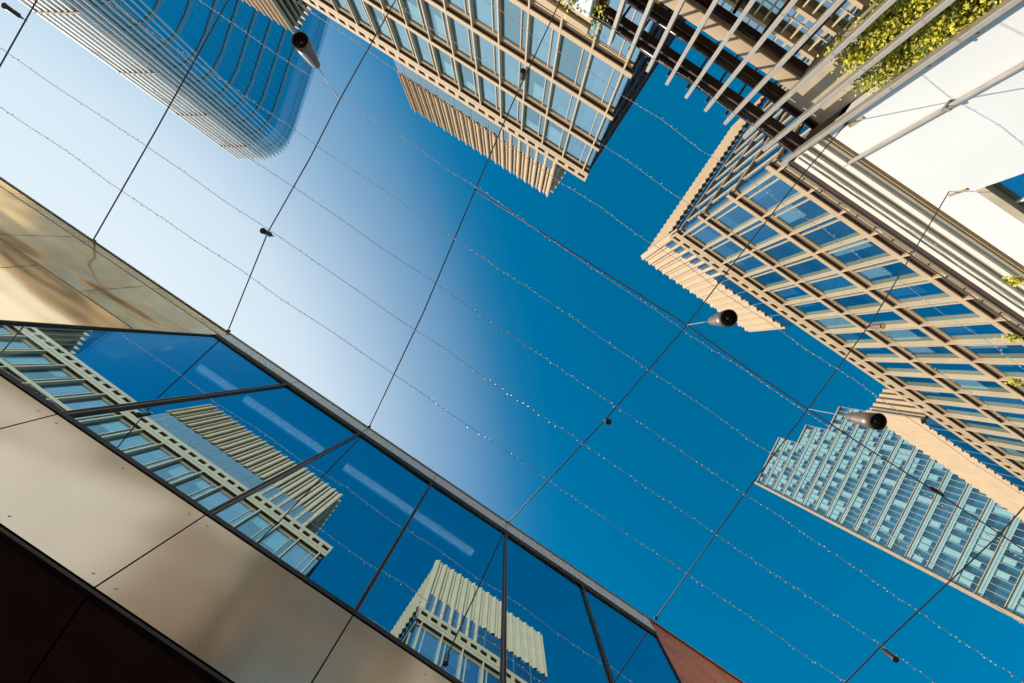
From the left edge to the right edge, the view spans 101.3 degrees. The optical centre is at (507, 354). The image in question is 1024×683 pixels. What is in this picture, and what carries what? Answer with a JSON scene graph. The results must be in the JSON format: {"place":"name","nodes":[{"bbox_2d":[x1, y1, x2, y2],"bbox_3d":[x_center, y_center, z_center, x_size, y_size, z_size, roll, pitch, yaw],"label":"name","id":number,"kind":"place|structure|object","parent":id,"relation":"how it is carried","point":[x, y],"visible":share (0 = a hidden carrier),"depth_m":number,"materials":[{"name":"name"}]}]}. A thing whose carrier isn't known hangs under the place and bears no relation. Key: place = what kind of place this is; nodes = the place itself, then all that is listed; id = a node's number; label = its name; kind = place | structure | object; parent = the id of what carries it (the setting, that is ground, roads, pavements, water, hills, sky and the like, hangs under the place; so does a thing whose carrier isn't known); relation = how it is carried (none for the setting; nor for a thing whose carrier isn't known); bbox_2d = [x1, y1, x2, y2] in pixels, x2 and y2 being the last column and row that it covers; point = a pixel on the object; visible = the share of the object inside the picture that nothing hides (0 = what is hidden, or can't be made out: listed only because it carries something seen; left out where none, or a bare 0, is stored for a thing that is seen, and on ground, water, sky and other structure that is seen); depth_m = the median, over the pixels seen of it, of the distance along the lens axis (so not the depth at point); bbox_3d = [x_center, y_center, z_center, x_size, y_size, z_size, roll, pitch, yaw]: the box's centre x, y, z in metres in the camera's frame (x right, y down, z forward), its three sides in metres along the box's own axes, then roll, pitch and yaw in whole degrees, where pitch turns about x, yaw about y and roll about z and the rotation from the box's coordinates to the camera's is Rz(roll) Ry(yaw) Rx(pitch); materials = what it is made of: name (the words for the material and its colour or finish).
{"place":"outdoors","nodes":[
{"label":"outdoors","id":0,"kind":"place"},
{"bbox_2d":[20,0,329,159],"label":"glass tower","id":1,"kind":"structure","parent":0,"point":[247,65],"depth_m":82.87,"materials":[{"name":"blue"}]},
{"bbox_2d":[90,0,157,32],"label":"ribbon window","id":2,"kind":"structure","parent":1,"relation":"in","point":[151,3],"depth_m":66.16,"materials":[{"name":"blue glass"}]},
{"bbox_2d":[118,0,188,52],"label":"ribbon window","id":3,"kind":"structure","parent":1,"relation":"in","point":[168,12],"depth_m":70.51,"materials":[{"name":"blue glass"}]},
{"bbox_2d":[142,0,213,70],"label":"ribbon window","id":4,"kind":"structure","parent":1,"relation":"in","point":[193,23],"depth_m":75.10,"materials":[{"name":"blue glass"}]},
{"bbox_2d":[164,0,236,86],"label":"ribbon window","id":5,"kind":"structure","parent":1,"relation":"in","point":[212,44],"depth_m":79.79,"materials":[{"name":"blue glass"}]},
{"bbox_2d":[183,1,254,101],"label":"ribbon window","id":6,"kind":"structure","parent":1,"relation":"in","point":[230,65],"depth_m":84.27,"materials":[{"name":"blue glass"}]},
{"bbox_2d":[200,10,269,113],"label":"ribbon window","id":7,"kind":"structure","parent":1,"relation":"in","point":[247,73],"depth_m":88.86,"materials":[{"name":"blue glass"}]},
{"bbox_2d":[216,20,284,125],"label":"ribbon window","id":8,"kind":"structure","parent":1,"relation":"in","point":[258,86],"depth_m":93.46,"materials":[{"name":"blue glass"}]},
{"bbox_2d":[231,12,303,136],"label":"ribbon window","id":9,"kind":"structure","parent":1,"relation":"in","point":[271,96],"depth_m":98.07,"materials":[{"name":"blue glass"}]},
{"bbox_2d":[243,5,317,144],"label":"ribbon window","id":10,"kind":"structure","parent":1,"relation":"in","point":[281,111],"depth_m":102.70,"materials":[{"name":"blue glass"}]},
{"bbox_2d":[242,0,686,196],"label":"office block","id":11,"kind":"structure","parent":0,"point":[467,84],"depth_m":30.43,"materials":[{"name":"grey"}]},
{"bbox_2d":[390,18,415,56],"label":"window","id":12,"kind":"structure","parent":11,"relation":"in","point":[402,34],"depth_m":32.70,"materials":[{"name":"glass"}]},
{"bbox_2d":[413,33,436,69],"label":"window","id":13,"kind":"structure","parent":11,"relation":"in","point":[424,48],"depth_m":32.71,"materials":[{"name":"glass"}]},
{"bbox_2d":[450,17,474,61],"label":"window","id":14,"kind":"structure","parent":11,"relation":"in","point":[462,35],"depth_m":28.54,"materials":[{"name":"glass"}]},
{"bbox_2d":[473,0,497,34],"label":"window","id":15,"kind":"structure","parent":11,"relation":"in","point":[485,13],"depth_m":25.05,"materials":[{"name":"glass"}]},
{"bbox_2d":[476,34,498,77],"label":"window","id":16,"kind":"structure","parent":11,"relation":"in","point":[487,52],"depth_m":28.56,"materials":[{"name":"glass"}]},
{"bbox_2d":[480,76,499,110],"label":"window","id":17,"kind":"structure","parent":11,"relation":"in","point":[490,92],"depth_m":32.71,"materials":[{"name":"glass"}]},
{"bbox_2d":[503,91,521,123],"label":"window","id":18,"kind":"structure","parent":11,"relation":"in","point":[515,113],"depth_m":32.71,"materials":[{"name":"glass"}]},
{"bbox_2d":[502,50,523,92],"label":"window","id":19,"kind":"structure","parent":11,"relation":"in","point":[511,67],"depth_m":28.55,"materials":[{"name":"glass"}]},
{"bbox_2d":[529,16,558,69],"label":"window","id":20,"kind":"structure","parent":11,"relation":"in","point":[545,54],"depth_m":24.48,"materials":[{"name":"glass"}]},
{"bbox_2d":[550,84,576,123],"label":"window","id":21,"kind":"structure","parent":11,"relation":"in","point":[564,103],"depth_m":28.53,"materials":[{"name":"glass"}]},
{"bbox_2d":[565,134,590,164],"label":"window","id":22,"kind":"structure","parent":11,"relation":"in","point":[577,149],"depth_m":32.71,"materials":[{"name":"glass"}]},
{"bbox_2d":[573,101,603,138],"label":"window","id":23,"kind":"structure","parent":11,"relation":"in","point":[587,119],"depth_m":28.55,"materials":[{"name":"glass"}]},
{"bbox_2d":[583,55,620,104],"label":"window","id":24,"kind":"structure","parent":11,"relation":"in","point":[594,86],"depth_m":24.46,"materials":[{"name":"glass"}]},
{"bbox_2d":[597,0,642,59],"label":"window","id":25,"kind":"structure","parent":11,"relation":"in","point":[620,46],"depth_m":21.16,"materials":[{"name":"glass"}]},
{"bbox_2d":[586,17,685,166],"bbox_3d":[11.735,-23.411,32.475,0.400,3.750,19.300,33,-90,0],"label":"end window","id":26,"kind":"structure","parent":11,"relation":"in","point":[594,153],"depth_m":32.98,"materials":[{"name":"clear glass"}]},
{"bbox_2d":[597,15,681,142],"bbox_3d":[11.735,-23.411,28.400,0.400,3.700,19.300,33,-90,0],"label":"end window","id":27,"kind":"structure","parent":11,"relation":"in","point":[605,127],"depth_m":28.84,"materials":[{"name":"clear glass"}]},
{"bbox_2d":[611,10,673,108],"bbox_3d":[11.735,-23.411,24.350,0.400,3.700,19.300,33,-90,0],"label":"end window","id":28,"kind":"structure","parent":11,"relation":"in","point":[626,84],"depth_m":24.73,"materials":[{"name":"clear glass"}]},
{"bbox_2d":[0,0,1023,682],"label":"sky","id":29,"kind":"structure","parent":0,"point":[31,162],"materials":[{"name":"blue"}]},
{"bbox_2d":[717,0,869,64],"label":"block","id":30,"kind":"structure","parent":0,"point":[799,19],"depth_m":23.49,"materials":[{"name":"grey concrete"}]},
{"bbox_2d":[717,0,810,63],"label":"ribbon window","id":31,"kind":"structure","parent":30,"relation":"in","point":[725,5],"depth_m":24.87,"materials":[{"name":"blue glass"}]},
{"bbox_2d":[744,0,832,51],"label":"ribbon window","id":32,"kind":"structure","parent":30,"relation":"in","point":[765,8],"depth_m":23.57,"materials":[{"name":"blue glass"}]},
{"bbox_2d":[802,0,859,27],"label":"ribbon window","id":33,"kind":"structure","parent":30,"relation":"in","point":[814,3],"depth_m":21.92,"materials":[{"name":"blue glass"}]},
{"bbox_2d":[641,82,1023,521],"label":"office block","id":34,"kind":"structure","parent":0,"point":[964,422],"depth_m":30.29,"materials":[{"name":"beige stone"}]},
{"bbox_2d":[687,223,722,245],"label":"window","id":35,"kind":"structure","parent":34,"relation":"in","point":[704,234],"depth_m":32.71,"materials":[{"name":"glass"}]},
{"bbox_2d":[708,238,744,259],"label":"window","id":36,"kind":"structure","parent":34,"relation":"in","point":[726,249],"depth_m":32.71,"materials":[{"name":"glass"}]},
{"bbox_2d":[712,202,755,230],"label":"window","id":37,"kind":"structure","parent":34,"relation":"in","point":[733,216],"depth_m":28.56,"materials":[{"name":"glass"}]},
{"bbox_2d":[682,84,786,231],"bbox_3d":[19.729,-18.086,32.475,0.400,3.750,19.300,35,-90,0],"label":"end window","id":38,"kind":"structure","parent":34,"relation":"in","point":[746,141],"depth_m":32.74,"materials":[{"name":"blue glass"}]},
{"bbox_2d":[705,107,785,214],"bbox_3d":[19.729,-18.086,28.400,0.400,3.700,19.300,35,-90,0],"label":"end window","id":39,"kind":"structure","parent":34,"relation":"in","point":[748,157],"depth_m":28.71,"materials":[{"name":"blue glass"}]},
{"bbox_2d":[729,254,766,273],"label":"window","id":40,"kind":"structure","parent":34,"relation":"in","point":[747,263],"depth_m":32.67,"materials":[{"name":"glass"}]},
{"bbox_2d":[735,220,780,246],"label":"window","id":41,"kind":"structure","parent":34,"relation":"in","point":[766,233],"depth_m":28.57,"materials":[{"name":"glass"}]},
{"bbox_2d":[736,114,795,192],"bbox_3d":[19.729,-18.086,24.350,0.400,3.700,19.300,35,-90,0],"label":"end window","id":42,"kind":"structure","parent":34,"relation":"in","point":[761,162],"depth_m":24.69,"materials":[{"name":"blue glass"}]},
{"bbox_2d":[744,175,799,211],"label":"window","id":43,"kind":"structure","parent":34,"relation":"in","point":[775,186],"depth_m":24.45,"materials":[{"name":"glass"}]},
{"bbox_2d":[770,198,809,229],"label":"window","id":44,"kind":"structure","parent":34,"relation":"in","point":[785,213],"depth_m":25.16,"materials":[{"name":"glass"}]},
{"bbox_2d":[770,284,811,301],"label":"window","id":45,"kind":"structure","parent":34,"relation":"in","point":[791,292],"depth_m":32.70,"materials":[{"name":"glass"}]},
{"bbox_2d":[790,300,833,315],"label":"window","id":46,"kind":"structure","parent":34,"relation":"in","point":[812,307],"depth_m":32.71,"materials":[{"name":"glass"}]},
{"bbox_2d":[805,274,857,293],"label":"window","id":47,"kind":"structure","parent":34,"relation":"in","point":[831,283],"depth_m":28.55,"materials":[{"name":"glass"}]},
{"bbox_2d":[824,239,872,266],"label":"window","id":48,"kind":"structure","parent":34,"relation":"in","point":[860,244],"depth_m":24.64,"materials":[{"name":"glass"}]},
{"bbox_2d":[832,331,876,342],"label":"window","id":49,"kind":"structure","parent":34,"relation":"in","point":[852,336],"depth_m":32.74,"materials":[{"name":"glass"}]},
{"bbox_2d":[852,260,899,284],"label":"window","id":50,"kind":"structure","parent":34,"relation":"in","point":[870,272],"depth_m":25.13,"materials":[{"name":"glass"}]},
{"bbox_2d":[854,346,898,356],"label":"window","id":51,"kind":"structure","parent":34,"relation":"in","point":[873,351],"depth_m":32.67,"materials":[{"name":"glass"}]},
{"bbox_2d":[854,309,908,324],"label":"window","id":52,"kind":"structure","parent":34,"relation":"in","point":[887,316],"depth_m":28.46,"materials":[{"name":"glass"}]},
{"bbox_2d":[873,361,922,372],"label":"window","id":53,"kind":"structure","parent":34,"relation":"in","point":[887,365],"depth_m":32.73,"materials":[{"name":"glass"}]},
{"bbox_2d":[876,327,920,340],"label":"window","id":54,"kind":"structure","parent":34,"relation":"in","point":[896,333],"depth_m":28.95,"materials":[{"name":"glass"}]},
{"bbox_2d":[879,280,949,302],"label":"window","id":55,"kind":"structure","parent":34,"relation":"in","point":[902,293],"depth_m":24.41,"materials":[{"name":"glass"}]},
{"bbox_2d":[906,301,979,321],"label":"window","id":56,"kind":"structure","parent":34,"relation":"in","point":[954,310],"depth_m":24.43,"materials":[{"name":"glass"}]},
{"bbox_2d":[923,362,984,374],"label":"window","id":57,"kind":"structure","parent":34,"relation":"in","point":[944,367],"depth_m":28.54,"materials":[{"name":"glass"}]},
{"bbox_2d":[933,322,1005,339],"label":"window","id":58,"kind":"structure","parent":34,"relation":"in","point":[983,329],"depth_m":24.50,"materials":[{"name":"glass"}]},
{"bbox_2d":[969,394,1023,408],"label":"window","id":59,"kind":"structure","parent":34,"relation":"in","point":[988,400],"depth_m":28.66,"materials":[{"name":"glass"}]},
{"bbox_2d":[987,363,1023,376],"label":"window","id":60,"kind":"structure","parent":34,"relation":"in","point":[1007,369],"depth_m":25.37,"materials":[{"name":"glass"}]},
{"bbox_2d":[754,407,1023,623],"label":"glass tower","id":61,"kind":"structure","parent":0,"point":[851,476],"depth_m":85.67,"materials":[{"name":"blue glass"}]},
{"bbox_2d":[795,407,845,502],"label":"ribbon window","id":62,"kind":"structure","parent":61,"relation":"in","point":[822,451],"depth_m":110.37,"materials":[{"name":"blue glass"}]},
{"bbox_2d":[805,409,858,508],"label":"ribbon window","id":63,"kind":"structure","parent":61,"relation":"in","point":[813,495],"depth_m":106.40,"materials":[{"name":"blue glass"}]},
{"bbox_2d":[816,428,864,515],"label":"ribbon window","id":64,"kind":"structure","parent":61,"relation":"in","point":[843,464],"depth_m":102.30,"materials":[{"name":"blue glass"}]},
{"bbox_2d":[828,429,881,521],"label":"ribbon window","id":65,"kind":"structure","parent":61,"relation":"in","point":[837,509],"depth_m":98.28,"materials":[{"name":"blue glass"}]},
{"bbox_2d":[842,430,896,528],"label":"ribbon window","id":66,"kind":"structure","parent":61,"relation":"in","point":[884,447],"depth_m":94.36,"materials":[{"name":"blue glass"}]},
{"bbox_2d":[860,440,913,532],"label":"ribbon window","id":67,"kind":"structure","parent":61,"relation":"in","point":[898,460],"depth_m":90.10,"materials":[{"name":"blue glass"}]},
{"bbox_2d":[873,452,927,545],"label":"ribbon window","id":68,"kind":"structure","parent":61,"relation":"in","point":[901,504],"depth_m":86.38,"materials":[{"name":"blue glass"}]},
{"bbox_2d":[911,473,965,565],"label":"ribbon window","id":69,"kind":"structure","parent":61,"relation":"in","point":[924,544],"depth_m":78.09,"materials":[{"name":"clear glass"}]},
{"bbox_2d":[936,492,986,578],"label":"ribbon window","id":70,"kind":"structure","parent":61,"relation":"in","point":[958,526],"depth_m":73.93,"materials":[{"name":"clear glass"}]},
{"bbox_2d":[956,503,1013,591],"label":"ribbon window","id":71,"kind":"structure","parent":61,"relation":"in","point":[966,577],"depth_m":69.98,"materials":[{"name":"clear glass"}]},
{"bbox_2d":[984,521,1023,605],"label":"ribbon window","id":72,"kind":"structure","parent":61,"relation":"in","point":[1010,562],"depth_m":66.06,"materials":[{"name":"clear glass"}]},
{"bbox_3d":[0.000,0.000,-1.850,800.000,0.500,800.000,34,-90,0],"label":"ground","id":73,"kind":"structure","parent":0,"visible":0},
{"bbox_2d":[0,177,744,682],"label":"clad building","id":74,"kind":"structure","parent":73,"relation":"on","point":[188,493],"depth_m":4.88,"materials":[{"name":"grey metal"}]},
{"bbox_2d":[0,320,285,412],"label":"window","id":75,"kind":"structure","parent":74,"relation":"in","point":[73,368],"depth_m":5.59,"materials":[{"name":"blue glass"}]},
{"bbox_2d":[93,0,228,240],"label":"span cable","id":76,"kind":"object","parent":74,"relation":"attached to","point":[160,121],"visible":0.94,"depth_m":9.14,"materials":[{"name":"black metal"}]},
{"bbox_2d":[65,384,359,511],"bbox_3d":[-3.763,1.125,6.360,1.779,4.280,0.108,34,-90,0],"label":"window","id":77,"kind":"structure","parent":74,"relation":"in","point":[216,449],"depth_m":5.41,"materials":[{"name":"blue glass"}]},
{"bbox_2d":[227,0,395,331],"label":"span cable","id":78,"kind":"object","parent":74,"relation":"attached to","point":[228,330],"visible":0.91,"depth_m":9.19,"materials":[{"name":"black metal"}]},
{"bbox_2d":[291,31,339,99],"bbox_3d":[-3.737,-5.655,8.430,0.316,1.770,0.316,34,-90,0],"label":"pendant lamp","id":79,"kind":"object","parent":78,"relation":"hanging from","point":[302,43],"visible":1,"depth_m":7.66,"materials":[{"name":"grey metal"}]},
{"bbox_2d":[19,0,1023,682],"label":"light string","id":80,"kind":"object","parent":78,"relation":"hanging from","point":[533,350],"visible":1,"depth_m":9.09,"materials":[{"name":"silver metal"}]},
{"bbox_2d":[105,0,1023,625],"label":"light string","id":81,"kind":"object","parent":78,"relation":"hanging from","point":[553,304],"visible":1,"depth_m":9.15,"materials":[{"name":"silver metal"}]},
{"bbox_2d":[294,0,1023,495],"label":"light string","id":82,"kind":"object","parent":78,"relation":"hanging from","point":[656,246],"visible":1,"depth_m":9.36,"materials":[{"name":"silver metal"}]},
{"bbox_2d":[210,434,431,610],"bbox_3d":[-2.295,2.123,6.360,1.769,4.280,0.108,34,-90,0],"label":"window","id":83,"kind":"structure","parent":74,"relation":"in","point":[335,518],"depth_m":5.41,"materials":[{"name":"blue glass"}]},
{"bbox_2d":[356,483,505,682],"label":"window","id":84,"kind":"structure","parent":74,"relation":"in","point":[439,591],"depth_m":5.46,"materials":[{"name":"blue glass"}]},
{"bbox_2d":[368,0,560,427],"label":"span cable","id":85,"kind":"object","parent":74,"relation":"attached to","point":[369,426],"visible":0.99,"depth_m":9.26,"materials":[{"name":"black metal"}]},
{"bbox_2d":[566,0,1023,308],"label":"light string","id":86,"kind":"object","parent":85,"relation":"hanging from","point":[793,153],"visible":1,"depth_m":9.86,"materials":[{"name":"silver metal"}]},
{"bbox_2d":[504,533,613,682],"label":"window","id":87,"kind":"structure","parent":74,"relation":"in","point":[551,635],"depth_m":6.36,"materials":[{"name":"blue glass"}]},
{"bbox_2d":[582,585,681,682],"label":"window","id":88,"kind":"structure","parent":74,"relation":"in","point":[633,653],"depth_m":7.42,"materials":[{"name":"blue glass"}]},
{"bbox_2d":[844,506,1023,682],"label":"span cable","id":89,"kind":"object","parent":74,"relation":"attached to","point":[933,596],"visible":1,"depth_m":9.21,"materials":[{"name":"grey plastic"}]},
{"bbox_2d":[0,107,844,681],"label":"light string","id":90,"kind":"object","parent":89,"relation":"hanging from","point":[416,389],"visible":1,"depth_m":9.02,"materials":[{"name":"silver metal"}]},
{"bbox_2d":[536,0,609,34],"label":"terrace block","id":91,"kind":"structure","parent":73,"relation":"on","point":[582,23],"depth_m":12.01,"materials":[{"name":"beige concrete"}]},
{"bbox_2d":[591,0,1022,164],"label":"steel frame","id":92,"kind":"object","parent":91,"relation":"attached to","point":[763,52],"visible":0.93,"depth_m":11.65,"materials":[{"name":"dark brown metal"},{"name":"pale grey metal"}]},
{"bbox_2d":[787,0,899,123],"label":"wall return","id":93,"kind":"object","parent":73,"relation":"on","point":[819,85],"depth_m":10.49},
{"bbox_2d":[817,0,1002,99],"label":"climbing plant","id":94,"kind":"object","parent":93,"relation":"attached to","point":[891,22],"visible":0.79,"depth_m":8.17,"materials":[{"name":"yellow plant"}]},
{"bbox_2d":[784,0,1023,331],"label":"white building","id":95,"kind":"structure","parent":73,"relation":"on","point":[910,153],"depth_m":9.97,"materials":[{"name":"white paint"}]},
{"bbox_2d":[847,116,863,127],"bbox_3d":[8.276,-5.585,10.048,0.173,0.400,0.044,19,-90,0],"label":"cable bracket","id":96,"kind":"object","parent":95,"relation":"attached to","point":[856,122],"visible":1,"depth_m":10.06,"materials":[{"name":"beige metal"}]},
{"bbox_2d":[508,122,847,521],"bbox_3d":[4.132,-0.956,9.644,0.178,1.188,12.409,41,-90,0],"label":"span cable","id":97,"kind":"object","parent":96,"relation":"attached to","point":[845,124],"visible":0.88,"depth_m":9.31,"materials":[{"name":"black metal"}]},
{"bbox_2d":[199,0,1023,560],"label":"light string","id":98,"kind":"object","parent":97,"relation":"hanging from","point":[607,278],"visible":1,"depth_m":9.24,"materials":[{"name":"silver metal"}]},
{"bbox_2d":[393,1,1023,430],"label":"light string","id":99,"kind":"object","parent":97,"relation":"hanging from","point":[705,213],"visible":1,"depth_m":9.50,"materials":[{"name":"silver metal"}]},
{"bbox_2d":[475,190,1023,550],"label":"carrier cable","id":100,"kind":"object","parent":97,"relation":"hanging from","point":[748,368],"visible":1,"depth_m":9.32,"materials":[{"name":"black metal"}]},
{"bbox_2d":[688,309,737,326],"bbox_3d":[3.978,-0.667,8.446,0.316,1.773,0.316,34,-90,0],"label":"pendant lamp","id":101,"kind":"object","parent":100,"relation":"hanging from","point":[727,318],"visible":1,"depth_m":7.67,"materials":[{"name":"grey metal"}]},
{"bbox_2d":[809,409,886,429],"bbox_3d":[6.664,1.200,8.443,0.316,1.773,0.316,34,-90,0],"label":"pendant lamp","id":102,"kind":"object","parent":100,"relation":"hanging from","point":[875,421],"visible":1,"depth_m":7.68,"materials":[{"name":"grey metal"}]},
{"bbox_2d":[485,0,1023,368],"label":"light string","id":103,"kind":"object","parent":97,"relation":"hanging from","point":[756,185],"visible":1,"depth_m":9.66,"materials":[{"name":"silver metal"}]},
{"bbox_2d":[948,188,967,196],"bbox_3d":[10.764,-3.938,10.068,0.055,0.400,0.163,-28,-90,0],"label":"cable bracket","id":104,"kind":"object","parent":95,"relation":"attached to","point":[957,192],"visible":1,"depth_m":10.06,"materials":[{"name":"beige metal"}]},
{"bbox_2d":[654,191,949,619],"bbox_3d":[6.972,0.839,9.654,0.148,1.208,12.344,38,-90,0],"label":"span cable","id":105,"kind":"object","parent":104,"relation":"attached to","point":[655,617],"visible":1,"depth_m":9.31,"materials":[{"name":"grey plastic"}]},
{"bbox_2d":[1,48,934,682],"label":"light string","id":106,"kind":"object","parent":105,"relation":"hanging from","point":[463,362],"visible":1,"depth_m":9.05,"materials":[{"name":"silver metal"}]},
{"bbox_2d":[976,173,1023,223],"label":"window","id":107,"kind":"structure","parent":95,"relation":"in","point":[1008,194],"depth_m":9.58,"materials":[{"name":"blue glass"}]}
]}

